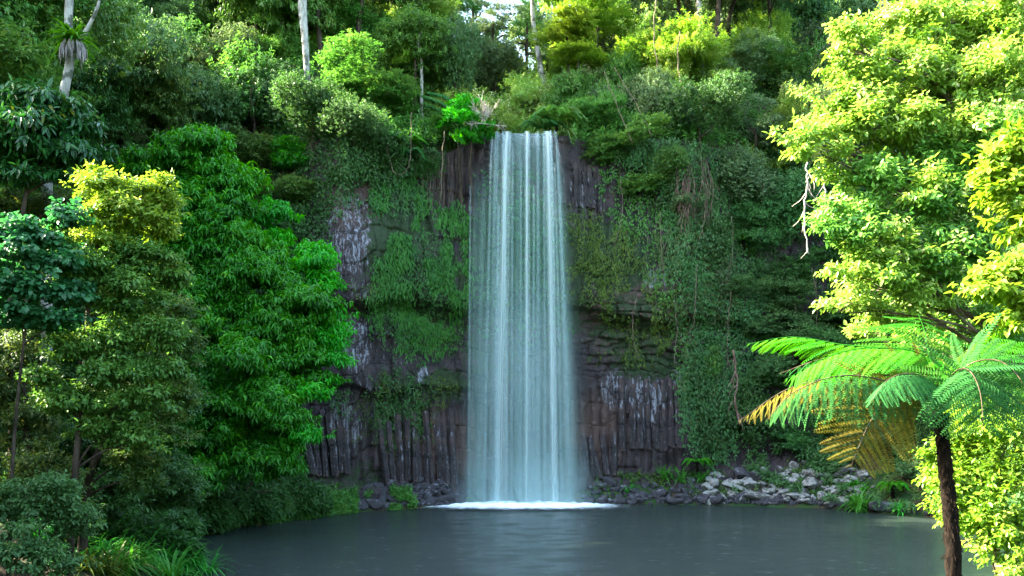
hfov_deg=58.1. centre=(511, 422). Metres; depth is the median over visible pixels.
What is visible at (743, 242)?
wall fern
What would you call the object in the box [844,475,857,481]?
rock
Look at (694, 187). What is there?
liana
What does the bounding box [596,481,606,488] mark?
rock
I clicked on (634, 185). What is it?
shrub
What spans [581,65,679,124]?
rainforest tree
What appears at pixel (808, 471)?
rock
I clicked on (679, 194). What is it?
liana
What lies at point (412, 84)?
rainforest tree
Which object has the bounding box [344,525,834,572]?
foam flecks
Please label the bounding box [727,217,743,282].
liana
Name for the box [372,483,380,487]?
rock
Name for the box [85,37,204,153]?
rainforest tree
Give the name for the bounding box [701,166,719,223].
liana
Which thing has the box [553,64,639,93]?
rainforest tree
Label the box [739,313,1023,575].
tree fern
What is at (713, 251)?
thicket
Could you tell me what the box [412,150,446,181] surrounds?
hanging shrub
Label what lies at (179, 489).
understorey tree
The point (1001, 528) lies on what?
sunlit bush
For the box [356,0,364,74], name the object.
rainforest tree
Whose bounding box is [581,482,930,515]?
rubble
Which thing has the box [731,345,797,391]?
thicket
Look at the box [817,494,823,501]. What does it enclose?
rock
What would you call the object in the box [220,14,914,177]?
undergrowth
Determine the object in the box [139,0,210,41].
rainforest tree
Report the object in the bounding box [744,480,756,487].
rock
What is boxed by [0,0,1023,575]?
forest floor
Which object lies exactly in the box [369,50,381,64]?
rainforest tree
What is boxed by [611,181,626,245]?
liana
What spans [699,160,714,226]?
liana
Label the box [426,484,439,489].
rock
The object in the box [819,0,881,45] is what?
rainforest tree
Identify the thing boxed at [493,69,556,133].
rainforest tree
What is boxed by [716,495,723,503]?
rock
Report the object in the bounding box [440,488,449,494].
rock
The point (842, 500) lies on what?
rock
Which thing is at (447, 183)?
liana
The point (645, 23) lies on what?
rainforest tree
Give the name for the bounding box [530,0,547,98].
pale trunk
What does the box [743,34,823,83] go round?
rainforest tree
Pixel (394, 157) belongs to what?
hanging shrub
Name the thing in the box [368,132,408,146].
cliff fern
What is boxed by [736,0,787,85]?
rainforest tree
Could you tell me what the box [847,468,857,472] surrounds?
rock
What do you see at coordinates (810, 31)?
rainforest tree
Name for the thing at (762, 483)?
rock
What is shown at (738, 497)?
rock
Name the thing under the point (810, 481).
boulder
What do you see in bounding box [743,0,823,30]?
rainforest tree
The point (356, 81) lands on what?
rainforest tree
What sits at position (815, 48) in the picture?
rainforest tree
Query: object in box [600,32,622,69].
rainforest tree
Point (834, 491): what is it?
boulder
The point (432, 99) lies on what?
fern frond spray
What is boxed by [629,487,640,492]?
rock
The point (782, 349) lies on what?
wall fern
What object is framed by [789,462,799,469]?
rock
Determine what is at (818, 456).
undergrowth
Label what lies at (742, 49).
rainforest tree
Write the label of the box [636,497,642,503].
rock
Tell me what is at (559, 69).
rainforest tree
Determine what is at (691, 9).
rainforest tree
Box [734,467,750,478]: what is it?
boulder
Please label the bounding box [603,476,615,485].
rock
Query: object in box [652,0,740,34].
rainforest tree
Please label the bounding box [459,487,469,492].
rock
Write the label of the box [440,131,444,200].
liana
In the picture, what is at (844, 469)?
boulder
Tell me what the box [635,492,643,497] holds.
rock
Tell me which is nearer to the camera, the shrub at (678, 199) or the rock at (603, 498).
the rock at (603, 498)
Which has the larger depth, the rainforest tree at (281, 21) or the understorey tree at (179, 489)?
the rainforest tree at (281, 21)
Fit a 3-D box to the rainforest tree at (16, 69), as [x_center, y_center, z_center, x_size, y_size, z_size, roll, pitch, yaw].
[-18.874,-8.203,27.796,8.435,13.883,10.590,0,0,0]
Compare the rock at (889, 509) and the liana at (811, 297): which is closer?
the rock at (889, 509)
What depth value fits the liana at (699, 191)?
47.51 m
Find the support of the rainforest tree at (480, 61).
on the forest floor
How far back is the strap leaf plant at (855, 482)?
43.31 m
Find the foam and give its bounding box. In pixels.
[438,500,608,508]
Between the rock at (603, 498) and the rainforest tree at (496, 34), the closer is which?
the rock at (603, 498)
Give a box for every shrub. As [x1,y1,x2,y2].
[0,468,107,575]
[358,127,411,174]
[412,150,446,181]
[423,112,465,150]
[435,91,487,208]
[448,112,496,206]
[515,96,553,128]
[580,110,672,180]
[616,172,664,202]
[653,191,711,210]
[701,255,736,340]
[701,341,725,381]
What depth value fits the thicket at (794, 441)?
46.72 m
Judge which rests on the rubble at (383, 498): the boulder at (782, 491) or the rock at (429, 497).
the rock at (429, 497)
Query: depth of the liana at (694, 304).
46.34 m
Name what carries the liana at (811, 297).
hanging from the cliff
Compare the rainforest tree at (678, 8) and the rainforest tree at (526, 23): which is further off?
the rainforest tree at (526, 23)
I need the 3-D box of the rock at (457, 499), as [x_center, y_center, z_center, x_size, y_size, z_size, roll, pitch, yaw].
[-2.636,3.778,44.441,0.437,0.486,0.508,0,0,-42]
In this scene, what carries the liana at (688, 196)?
hanging from the cliff
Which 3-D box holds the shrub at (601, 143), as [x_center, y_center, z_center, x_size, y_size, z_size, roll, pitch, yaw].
[5.172,-14.189,48.026,5.870,3.384,5.297,0,0,0]
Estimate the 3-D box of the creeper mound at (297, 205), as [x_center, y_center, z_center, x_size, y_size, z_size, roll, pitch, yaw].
[-10.215,-9.378,44.462,2.315,3.001,2.268,0,0,24]
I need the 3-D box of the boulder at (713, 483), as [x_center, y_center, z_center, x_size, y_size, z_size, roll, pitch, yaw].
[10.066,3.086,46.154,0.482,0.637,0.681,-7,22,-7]
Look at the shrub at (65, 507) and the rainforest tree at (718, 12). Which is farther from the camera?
the rainforest tree at (718, 12)
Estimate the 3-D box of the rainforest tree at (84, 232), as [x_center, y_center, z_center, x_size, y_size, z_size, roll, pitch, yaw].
[-17.260,-5.883,33.237,6.578,7.577,6.365,0,0,34]
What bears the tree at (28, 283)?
on the forest floor
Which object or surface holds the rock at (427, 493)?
on the forest floor
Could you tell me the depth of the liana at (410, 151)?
44.12 m
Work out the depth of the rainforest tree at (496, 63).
57.44 m
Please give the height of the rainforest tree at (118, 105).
8.697 m
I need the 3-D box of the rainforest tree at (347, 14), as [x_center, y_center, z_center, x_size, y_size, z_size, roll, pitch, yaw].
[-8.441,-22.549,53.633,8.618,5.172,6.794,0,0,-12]
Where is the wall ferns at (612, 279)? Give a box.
[559,200,687,369]
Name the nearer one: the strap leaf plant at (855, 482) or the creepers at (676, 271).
the strap leaf plant at (855, 482)
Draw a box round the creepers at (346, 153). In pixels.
[232,132,446,455]
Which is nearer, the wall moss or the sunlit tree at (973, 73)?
the sunlit tree at (973, 73)
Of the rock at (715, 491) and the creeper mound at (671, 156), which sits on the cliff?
the creeper mound at (671, 156)
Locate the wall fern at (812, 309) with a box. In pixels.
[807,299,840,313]
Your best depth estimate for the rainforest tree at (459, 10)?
69.42 m
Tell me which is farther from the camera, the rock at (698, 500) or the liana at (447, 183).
the liana at (447, 183)
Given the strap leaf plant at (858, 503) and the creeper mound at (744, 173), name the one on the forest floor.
the strap leaf plant at (858, 503)
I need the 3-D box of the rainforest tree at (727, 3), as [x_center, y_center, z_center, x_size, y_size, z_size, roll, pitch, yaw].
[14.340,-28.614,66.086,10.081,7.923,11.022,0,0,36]
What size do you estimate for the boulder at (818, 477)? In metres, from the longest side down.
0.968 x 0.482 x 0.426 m
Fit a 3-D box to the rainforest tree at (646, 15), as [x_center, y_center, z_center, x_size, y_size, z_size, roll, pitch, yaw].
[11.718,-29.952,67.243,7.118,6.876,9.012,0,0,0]
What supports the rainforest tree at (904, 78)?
on the forest floor
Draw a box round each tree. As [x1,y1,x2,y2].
[0,0,104,81]
[0,0,108,41]
[0,1,102,124]
[0,20,53,105]
[0,73,119,526]
[0,159,34,302]
[0,163,107,202]
[0,183,99,538]
[0,196,103,575]
[0,227,217,514]
[3,182,120,310]
[12,0,151,82]
[14,158,196,575]
[52,16,183,146]
[70,84,123,168]
[73,0,153,19]
[75,0,242,143]
[77,290,211,555]
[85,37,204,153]
[89,153,133,187]
[96,113,160,170]
[111,122,360,496]
[129,0,161,18]
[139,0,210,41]
[145,0,243,41]
[158,1,327,124]
[177,38,219,113]
[178,55,319,168]
[180,17,267,78]
[184,61,252,135]
[194,0,346,49]
[211,0,369,54]
[223,11,302,68]
[226,124,280,171]
[234,0,273,33]
[248,172,320,205]
[250,167,278,202]
[264,68,358,189]
[267,134,312,175]
[299,29,331,62]
[307,28,420,115]
[308,0,431,69]
[310,89,399,198]
[312,0,392,35]
[315,0,322,71]
[317,35,358,67]
[354,67,426,115]
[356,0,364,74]
[365,0,469,107]
[365,2,392,25]
[367,0,426,61]
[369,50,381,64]
[385,0,463,23]
[390,32,443,117]
[423,11,482,101]
[429,76,566,142]
[435,2,485,78]
[439,60,539,100]
[445,3,515,72]
[450,0,463,30]
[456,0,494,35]
[456,84,511,112]
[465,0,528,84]
[469,17,524,60]
[469,30,528,96]
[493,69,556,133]
[499,82,517,110]
[502,0,598,72]
[503,89,571,135]
[511,0,552,73]
[517,29,600,98]
[524,10,566,87]
[528,0,602,71]
[536,0,624,74]
[540,41,645,120]
[546,35,616,72]
[549,0,644,75]
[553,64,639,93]
[560,89,631,134]
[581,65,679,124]
[593,0,674,74]
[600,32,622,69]
[605,9,682,49]
[610,6,736,92]
[611,0,690,7]
[622,0,680,31]
[631,0,694,18]
[632,0,759,33]
[640,21,717,87]
[644,29,742,112]
[648,0,730,38]
[650,67,756,204]
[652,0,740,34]
[658,0,720,72]
[707,26,786,88]
[708,22,779,91]
[710,2,800,78]
[719,92,795,154]
[723,0,839,58]
[726,0,759,40]
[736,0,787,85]
[740,78,827,171]
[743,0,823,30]
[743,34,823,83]
[761,0,1023,382]
[764,110,865,222]
[768,3,919,113]
[768,61,836,108]
[772,77,893,159]
[783,17,880,77]
[790,0,844,25]
[792,28,885,83]
[814,285,908,344]
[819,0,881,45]
[821,0,901,38]
[881,36,939,102]
[908,327,980,423]
[925,355,1012,408]
[934,0,1019,27]
[936,0,985,13]
[940,86,1023,220]
[943,117,1023,338]
[1001,87,1023,163]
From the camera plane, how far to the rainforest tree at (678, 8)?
55.82 m
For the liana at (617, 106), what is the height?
4.034 m
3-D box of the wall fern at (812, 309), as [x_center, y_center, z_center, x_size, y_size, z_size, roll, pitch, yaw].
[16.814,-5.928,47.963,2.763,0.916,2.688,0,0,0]
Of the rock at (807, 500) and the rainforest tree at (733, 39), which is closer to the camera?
the rock at (807, 500)
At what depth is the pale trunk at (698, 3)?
52.89 m
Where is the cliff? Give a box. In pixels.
[170,133,851,501]
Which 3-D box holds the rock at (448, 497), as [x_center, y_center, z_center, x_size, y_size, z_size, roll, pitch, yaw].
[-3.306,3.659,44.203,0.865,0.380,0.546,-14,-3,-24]
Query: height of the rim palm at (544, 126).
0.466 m
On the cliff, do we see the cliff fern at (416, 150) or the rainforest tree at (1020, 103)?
the cliff fern at (416, 150)
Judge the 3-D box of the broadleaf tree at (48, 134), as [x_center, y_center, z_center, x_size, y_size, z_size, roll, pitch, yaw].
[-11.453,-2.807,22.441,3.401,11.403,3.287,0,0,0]
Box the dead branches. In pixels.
[464,90,506,130]
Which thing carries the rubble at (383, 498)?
on the forest floor
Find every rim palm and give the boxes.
[519,115,566,133]
[528,104,588,134]
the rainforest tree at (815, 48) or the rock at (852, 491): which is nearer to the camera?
the rock at (852, 491)
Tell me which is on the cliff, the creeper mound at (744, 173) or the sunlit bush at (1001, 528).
the creeper mound at (744, 173)
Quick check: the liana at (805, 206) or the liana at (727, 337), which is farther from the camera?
the liana at (727, 337)
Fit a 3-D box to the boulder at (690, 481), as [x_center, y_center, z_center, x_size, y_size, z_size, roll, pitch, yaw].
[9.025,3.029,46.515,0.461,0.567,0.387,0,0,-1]
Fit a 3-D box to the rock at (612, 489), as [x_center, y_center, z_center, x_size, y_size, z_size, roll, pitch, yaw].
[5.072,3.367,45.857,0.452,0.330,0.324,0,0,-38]
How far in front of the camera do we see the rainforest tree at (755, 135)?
50.72 m
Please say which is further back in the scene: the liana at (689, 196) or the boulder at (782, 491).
the liana at (689, 196)
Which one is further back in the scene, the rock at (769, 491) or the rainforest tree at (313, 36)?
the rainforest tree at (313, 36)
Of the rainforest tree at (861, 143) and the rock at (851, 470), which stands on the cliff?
the rainforest tree at (861, 143)
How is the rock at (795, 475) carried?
on the forest floor
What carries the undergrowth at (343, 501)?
on the forest floor
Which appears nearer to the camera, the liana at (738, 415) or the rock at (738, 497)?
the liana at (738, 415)
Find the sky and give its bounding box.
[461,0,577,68]
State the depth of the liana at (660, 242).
46.40 m
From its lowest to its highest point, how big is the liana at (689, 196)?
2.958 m
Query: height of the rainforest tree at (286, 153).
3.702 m
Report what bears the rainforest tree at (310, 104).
on the forest floor
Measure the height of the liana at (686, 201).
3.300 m
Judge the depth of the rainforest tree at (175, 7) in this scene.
52.92 m
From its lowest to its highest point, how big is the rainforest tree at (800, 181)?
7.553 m
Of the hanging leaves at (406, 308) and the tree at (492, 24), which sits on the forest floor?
the tree at (492, 24)
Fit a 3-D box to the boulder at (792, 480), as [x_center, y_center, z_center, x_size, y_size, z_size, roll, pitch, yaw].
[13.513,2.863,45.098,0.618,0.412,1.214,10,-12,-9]
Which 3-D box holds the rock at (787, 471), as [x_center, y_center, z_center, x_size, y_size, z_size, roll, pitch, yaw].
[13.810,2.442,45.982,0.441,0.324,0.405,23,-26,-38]
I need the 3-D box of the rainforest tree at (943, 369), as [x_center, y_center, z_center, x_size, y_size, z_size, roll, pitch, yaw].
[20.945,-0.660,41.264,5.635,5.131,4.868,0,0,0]
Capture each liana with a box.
[386,112,411,175]
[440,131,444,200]
[447,158,448,210]
[604,71,632,142]
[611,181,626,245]
[614,67,652,136]
[626,299,640,358]
[653,0,658,71]
[654,211,667,272]
[672,169,695,219]
[674,174,691,229]
[674,300,682,365]
[676,167,690,227]
[677,31,681,81]
[679,173,693,231]
[685,165,693,229]
[685,169,698,220]
[686,264,697,336]
[689,162,695,215]
[690,167,721,206]
[691,161,702,224]
[698,180,705,241]
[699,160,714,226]
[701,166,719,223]
[703,161,714,222]
[725,294,730,373]
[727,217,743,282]
[727,350,750,427]
[793,162,817,257]
[807,272,815,350]
[815,274,819,325]
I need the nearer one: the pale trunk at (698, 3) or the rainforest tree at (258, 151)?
the rainforest tree at (258, 151)
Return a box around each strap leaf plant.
[3,518,145,570]
[45,538,151,575]
[88,522,207,575]
[107,507,152,540]
[144,528,221,575]
[169,548,233,575]
[296,474,338,520]
[315,446,346,487]
[553,127,577,144]
[619,481,638,492]
[648,464,695,490]
[689,464,713,481]
[837,486,883,512]
[842,476,876,491]
[874,497,918,515]
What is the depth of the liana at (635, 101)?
46.43 m
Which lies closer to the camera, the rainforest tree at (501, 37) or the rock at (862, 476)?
the rock at (862, 476)
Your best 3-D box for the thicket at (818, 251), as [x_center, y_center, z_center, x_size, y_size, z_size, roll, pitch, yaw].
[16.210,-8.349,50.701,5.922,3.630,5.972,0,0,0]
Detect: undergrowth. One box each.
[0,133,335,566]
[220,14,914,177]
[267,483,418,524]
[593,456,963,503]
[731,107,1023,568]
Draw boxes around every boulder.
[686,477,694,484]
[708,479,718,487]
[721,482,746,490]
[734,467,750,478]
[743,492,773,499]
[749,471,765,480]
[778,488,788,493]
[782,477,796,484]
[786,492,800,499]
[802,477,818,486]
[814,472,822,479]
[823,501,834,508]
[829,488,840,493]
[833,463,850,477]
[868,501,892,511]
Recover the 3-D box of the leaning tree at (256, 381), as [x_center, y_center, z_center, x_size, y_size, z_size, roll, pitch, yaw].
[-10.711,-4.334,34.615,10.241,14.707,7.705,0,0,0]
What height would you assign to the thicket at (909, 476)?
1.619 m
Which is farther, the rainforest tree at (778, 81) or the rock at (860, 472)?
the rainforest tree at (778, 81)
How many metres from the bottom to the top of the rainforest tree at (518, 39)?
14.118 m
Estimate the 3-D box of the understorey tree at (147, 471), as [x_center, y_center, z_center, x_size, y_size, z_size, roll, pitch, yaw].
[-8.262,0.262,21.038,2.754,6.776,2.105,0,0,-38]
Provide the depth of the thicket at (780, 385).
47.57 m
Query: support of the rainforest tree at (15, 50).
on the forest floor
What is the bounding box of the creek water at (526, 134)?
[496,134,556,135]
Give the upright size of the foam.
0.186 m
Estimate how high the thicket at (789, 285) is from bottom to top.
3.955 m
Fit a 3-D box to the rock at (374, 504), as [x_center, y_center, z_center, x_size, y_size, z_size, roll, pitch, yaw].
[-6.303,3.744,42.199,0.883,0.553,0.680,7,-3,-21]
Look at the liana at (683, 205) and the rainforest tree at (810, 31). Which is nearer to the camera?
the liana at (683, 205)
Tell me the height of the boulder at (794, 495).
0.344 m
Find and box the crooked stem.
[245,482,270,524]
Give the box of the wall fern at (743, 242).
[733,235,749,249]
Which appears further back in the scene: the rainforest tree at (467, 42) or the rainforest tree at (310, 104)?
the rainforest tree at (467, 42)
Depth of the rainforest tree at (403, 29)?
48.79 m
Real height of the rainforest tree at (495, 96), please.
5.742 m
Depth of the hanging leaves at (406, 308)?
44.94 m
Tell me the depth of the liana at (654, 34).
49.98 m
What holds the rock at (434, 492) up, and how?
on the cliff
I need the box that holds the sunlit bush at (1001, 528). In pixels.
[911,386,1023,575]
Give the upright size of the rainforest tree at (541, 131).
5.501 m
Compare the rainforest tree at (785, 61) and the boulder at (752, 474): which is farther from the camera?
the rainforest tree at (785, 61)
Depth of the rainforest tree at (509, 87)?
58.42 m
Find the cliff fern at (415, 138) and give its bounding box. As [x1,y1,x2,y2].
[386,133,428,147]
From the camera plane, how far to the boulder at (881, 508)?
40.69 m
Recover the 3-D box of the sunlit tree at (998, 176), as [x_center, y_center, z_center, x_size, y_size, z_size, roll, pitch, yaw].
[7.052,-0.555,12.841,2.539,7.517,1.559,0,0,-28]
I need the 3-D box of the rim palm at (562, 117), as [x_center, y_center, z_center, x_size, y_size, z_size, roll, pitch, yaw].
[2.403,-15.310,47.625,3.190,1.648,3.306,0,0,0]
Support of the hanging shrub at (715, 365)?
hanging from the cliff
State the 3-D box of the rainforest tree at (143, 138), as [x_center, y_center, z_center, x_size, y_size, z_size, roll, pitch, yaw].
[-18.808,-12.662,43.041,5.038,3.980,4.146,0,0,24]
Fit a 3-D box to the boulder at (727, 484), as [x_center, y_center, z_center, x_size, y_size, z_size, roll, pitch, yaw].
[11.027,3.179,45.522,1.428,0.279,0.604,17,6,0]
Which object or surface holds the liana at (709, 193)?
hanging from the cliff
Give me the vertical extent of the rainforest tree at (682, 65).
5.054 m
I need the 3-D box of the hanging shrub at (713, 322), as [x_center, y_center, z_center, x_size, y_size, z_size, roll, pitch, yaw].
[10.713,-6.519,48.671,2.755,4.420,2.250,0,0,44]
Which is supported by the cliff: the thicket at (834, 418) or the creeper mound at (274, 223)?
the creeper mound at (274, 223)
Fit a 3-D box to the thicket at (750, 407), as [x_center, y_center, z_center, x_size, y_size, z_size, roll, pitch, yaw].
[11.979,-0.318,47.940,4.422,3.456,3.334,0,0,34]
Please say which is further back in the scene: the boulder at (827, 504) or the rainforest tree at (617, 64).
the rainforest tree at (617, 64)
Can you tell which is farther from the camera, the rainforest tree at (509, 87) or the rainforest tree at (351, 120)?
the rainforest tree at (509, 87)
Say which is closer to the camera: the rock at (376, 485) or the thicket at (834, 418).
the rock at (376, 485)
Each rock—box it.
[358,501,367,509]
[361,484,370,490]
[365,498,383,509]
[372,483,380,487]
[384,479,396,487]
[410,491,418,499]
[423,489,432,496]
[424,496,435,500]
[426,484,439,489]
[430,489,437,496]
[436,494,451,500]
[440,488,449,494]
[446,492,458,498]
[454,496,462,503]
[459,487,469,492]
[595,495,606,501]
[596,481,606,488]
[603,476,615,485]
[609,487,617,492]
[615,497,625,503]
[618,485,628,492]
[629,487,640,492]
[629,494,637,501]
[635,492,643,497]
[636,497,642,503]
[639,491,648,496]
[651,490,660,497]
[656,489,666,496]
[666,497,675,504]
[675,498,682,503]
[676,493,688,499]
[696,494,708,502]
[696,497,702,503]
[703,484,713,490]
[708,471,720,476]
[709,489,718,494]
[709,495,718,504]
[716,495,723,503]
[727,490,737,495]
[731,479,742,484]
[734,493,742,503]
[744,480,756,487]
[757,481,765,486]
[766,488,775,494]
[784,469,792,473]
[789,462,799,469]
[792,473,799,478]
[799,492,809,498]
[802,468,813,475]
[803,498,811,504]
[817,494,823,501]
[835,496,845,502]
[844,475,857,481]
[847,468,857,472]
[851,486,862,492]
[854,469,868,477]
[858,474,865,480]
[886,505,892,512]
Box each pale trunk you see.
[40,0,100,501]
[298,0,309,83]
[417,32,422,117]
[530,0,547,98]
[696,0,703,98]
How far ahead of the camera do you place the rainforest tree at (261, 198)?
45.31 m
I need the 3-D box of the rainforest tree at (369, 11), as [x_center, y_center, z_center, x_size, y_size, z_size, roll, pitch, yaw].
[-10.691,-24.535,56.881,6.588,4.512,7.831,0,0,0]
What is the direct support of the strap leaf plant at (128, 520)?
on the forest floor
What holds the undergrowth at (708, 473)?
on the cliff
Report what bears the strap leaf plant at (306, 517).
on the forest floor
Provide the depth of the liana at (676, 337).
46.13 m
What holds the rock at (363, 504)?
on the rubble at (383, 498)
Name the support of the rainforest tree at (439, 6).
on the forest floor
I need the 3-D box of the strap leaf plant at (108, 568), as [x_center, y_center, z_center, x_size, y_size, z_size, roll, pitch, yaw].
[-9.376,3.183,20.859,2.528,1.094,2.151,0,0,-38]
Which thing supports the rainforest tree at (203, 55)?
on the forest floor
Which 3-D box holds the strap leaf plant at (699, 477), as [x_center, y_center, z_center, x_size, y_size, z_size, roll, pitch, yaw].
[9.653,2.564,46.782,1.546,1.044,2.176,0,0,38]
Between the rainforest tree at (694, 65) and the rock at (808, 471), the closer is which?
the rock at (808, 471)
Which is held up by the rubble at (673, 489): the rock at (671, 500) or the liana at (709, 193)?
the rock at (671, 500)
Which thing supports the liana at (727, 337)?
hanging from the cliff
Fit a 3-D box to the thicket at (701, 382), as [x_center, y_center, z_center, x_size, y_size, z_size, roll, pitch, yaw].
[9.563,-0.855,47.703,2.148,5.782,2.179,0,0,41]
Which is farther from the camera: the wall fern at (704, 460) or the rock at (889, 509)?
the wall fern at (704, 460)
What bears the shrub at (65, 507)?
on the forest floor
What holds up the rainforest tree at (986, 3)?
on the forest floor
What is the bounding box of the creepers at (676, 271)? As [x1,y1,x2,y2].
[642,137,755,428]
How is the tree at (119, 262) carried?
on the forest floor
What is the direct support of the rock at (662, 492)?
on the forest floor
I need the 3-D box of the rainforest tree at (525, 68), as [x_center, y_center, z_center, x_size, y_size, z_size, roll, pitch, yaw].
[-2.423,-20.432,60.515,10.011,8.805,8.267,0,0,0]
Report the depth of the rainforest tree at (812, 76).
53.63 m
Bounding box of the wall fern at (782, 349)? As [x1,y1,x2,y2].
[764,346,823,364]
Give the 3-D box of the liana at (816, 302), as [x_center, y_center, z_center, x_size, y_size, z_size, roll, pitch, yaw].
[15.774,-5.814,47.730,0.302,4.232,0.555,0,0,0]
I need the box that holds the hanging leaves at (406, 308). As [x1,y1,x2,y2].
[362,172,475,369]
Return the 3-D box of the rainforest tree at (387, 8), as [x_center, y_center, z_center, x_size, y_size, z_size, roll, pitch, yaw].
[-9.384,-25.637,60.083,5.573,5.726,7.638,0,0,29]
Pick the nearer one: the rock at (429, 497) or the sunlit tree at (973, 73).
the sunlit tree at (973, 73)
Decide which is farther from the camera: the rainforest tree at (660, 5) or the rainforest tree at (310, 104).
the rainforest tree at (660, 5)
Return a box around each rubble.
[205,433,465,531]
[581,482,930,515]
[700,471,875,505]
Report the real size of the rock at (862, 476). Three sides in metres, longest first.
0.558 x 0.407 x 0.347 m
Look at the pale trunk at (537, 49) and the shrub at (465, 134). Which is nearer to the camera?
the shrub at (465, 134)
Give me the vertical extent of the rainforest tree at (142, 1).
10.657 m
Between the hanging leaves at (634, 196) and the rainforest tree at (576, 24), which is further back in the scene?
the rainforest tree at (576, 24)
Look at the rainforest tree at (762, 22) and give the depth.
57.04 m
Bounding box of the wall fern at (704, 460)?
[681,457,712,471]
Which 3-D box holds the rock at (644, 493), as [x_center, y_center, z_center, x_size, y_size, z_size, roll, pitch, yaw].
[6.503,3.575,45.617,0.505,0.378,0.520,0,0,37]
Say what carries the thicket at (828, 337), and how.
on the forest floor
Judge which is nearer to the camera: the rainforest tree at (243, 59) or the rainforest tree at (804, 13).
the rainforest tree at (243, 59)
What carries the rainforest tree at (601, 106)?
on the forest floor
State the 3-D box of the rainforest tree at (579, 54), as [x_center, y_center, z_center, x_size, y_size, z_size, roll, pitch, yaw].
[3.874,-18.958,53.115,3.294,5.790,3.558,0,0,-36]
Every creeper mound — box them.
[253,198,300,231]
[278,196,313,238]
[616,143,693,200]
[711,141,783,207]
[744,177,823,248]
[749,139,823,188]
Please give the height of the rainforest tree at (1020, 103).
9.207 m
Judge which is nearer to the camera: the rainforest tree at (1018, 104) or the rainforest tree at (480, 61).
the rainforest tree at (1018, 104)
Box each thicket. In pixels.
[679,350,717,451]
[692,205,735,279]
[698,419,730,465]
[713,257,823,308]
[718,198,782,252]
[719,383,786,448]
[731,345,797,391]
[738,295,846,351]
[754,359,837,419]
[766,424,822,452]
[771,243,857,293]
[787,322,893,394]
[811,398,880,434]
[835,398,911,450]
[896,460,926,483]
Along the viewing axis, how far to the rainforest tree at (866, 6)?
55.82 m
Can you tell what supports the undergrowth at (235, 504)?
on the forest floor
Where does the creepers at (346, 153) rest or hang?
attached to the cliff
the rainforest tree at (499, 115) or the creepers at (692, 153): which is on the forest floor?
the rainforest tree at (499, 115)
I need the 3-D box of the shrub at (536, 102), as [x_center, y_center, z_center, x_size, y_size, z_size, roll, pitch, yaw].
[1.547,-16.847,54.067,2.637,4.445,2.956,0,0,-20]
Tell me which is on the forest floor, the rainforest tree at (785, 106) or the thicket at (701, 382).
the rainforest tree at (785, 106)
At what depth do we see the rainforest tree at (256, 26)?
51.01 m
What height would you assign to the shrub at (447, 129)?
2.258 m
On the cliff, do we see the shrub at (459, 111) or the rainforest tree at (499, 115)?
the shrub at (459, 111)
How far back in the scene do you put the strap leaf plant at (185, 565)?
24.18 m
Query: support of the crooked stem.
on the forest floor
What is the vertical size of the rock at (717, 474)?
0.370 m
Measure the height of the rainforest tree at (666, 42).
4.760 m
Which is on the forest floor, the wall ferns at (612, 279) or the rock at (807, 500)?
the rock at (807, 500)
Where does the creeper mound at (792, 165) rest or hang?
on the cliff
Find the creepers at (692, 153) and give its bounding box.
[591,136,773,478]
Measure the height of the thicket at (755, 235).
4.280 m
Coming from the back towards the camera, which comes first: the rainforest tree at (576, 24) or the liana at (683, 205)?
the rainforest tree at (576, 24)
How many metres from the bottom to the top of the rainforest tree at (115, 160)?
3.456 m
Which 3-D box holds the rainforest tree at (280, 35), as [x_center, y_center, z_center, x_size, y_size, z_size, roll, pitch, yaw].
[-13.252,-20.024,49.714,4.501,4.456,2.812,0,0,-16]
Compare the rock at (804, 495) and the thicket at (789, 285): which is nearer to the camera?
the rock at (804, 495)
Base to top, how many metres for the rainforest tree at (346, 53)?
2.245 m
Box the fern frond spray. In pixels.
[420,92,465,127]
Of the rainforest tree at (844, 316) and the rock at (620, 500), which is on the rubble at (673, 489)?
the rock at (620, 500)
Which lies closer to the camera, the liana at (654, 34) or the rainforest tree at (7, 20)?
the rainforest tree at (7, 20)
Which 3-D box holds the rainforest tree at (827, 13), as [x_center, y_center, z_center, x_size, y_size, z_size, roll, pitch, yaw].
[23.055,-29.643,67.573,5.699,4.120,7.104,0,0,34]
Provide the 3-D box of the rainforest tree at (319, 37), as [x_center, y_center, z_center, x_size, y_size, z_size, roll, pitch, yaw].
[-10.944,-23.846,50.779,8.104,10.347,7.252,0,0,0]
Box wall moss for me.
[347,202,577,456]
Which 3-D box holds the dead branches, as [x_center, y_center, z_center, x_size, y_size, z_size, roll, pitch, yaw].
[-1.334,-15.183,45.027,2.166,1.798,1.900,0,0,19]
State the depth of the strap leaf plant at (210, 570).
24.43 m
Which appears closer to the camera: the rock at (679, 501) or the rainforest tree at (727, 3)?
the rock at (679, 501)
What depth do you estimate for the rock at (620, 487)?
45.74 m
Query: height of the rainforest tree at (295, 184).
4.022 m
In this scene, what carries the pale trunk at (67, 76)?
on the forest floor
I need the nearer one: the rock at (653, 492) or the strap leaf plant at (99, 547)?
the strap leaf plant at (99, 547)
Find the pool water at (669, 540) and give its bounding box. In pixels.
[180,504,1013,575]
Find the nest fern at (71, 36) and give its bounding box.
[30,17,102,69]
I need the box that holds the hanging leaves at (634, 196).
[590,153,716,401]
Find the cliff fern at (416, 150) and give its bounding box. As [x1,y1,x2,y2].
[382,146,426,164]
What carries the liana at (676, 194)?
hanging from the cliff

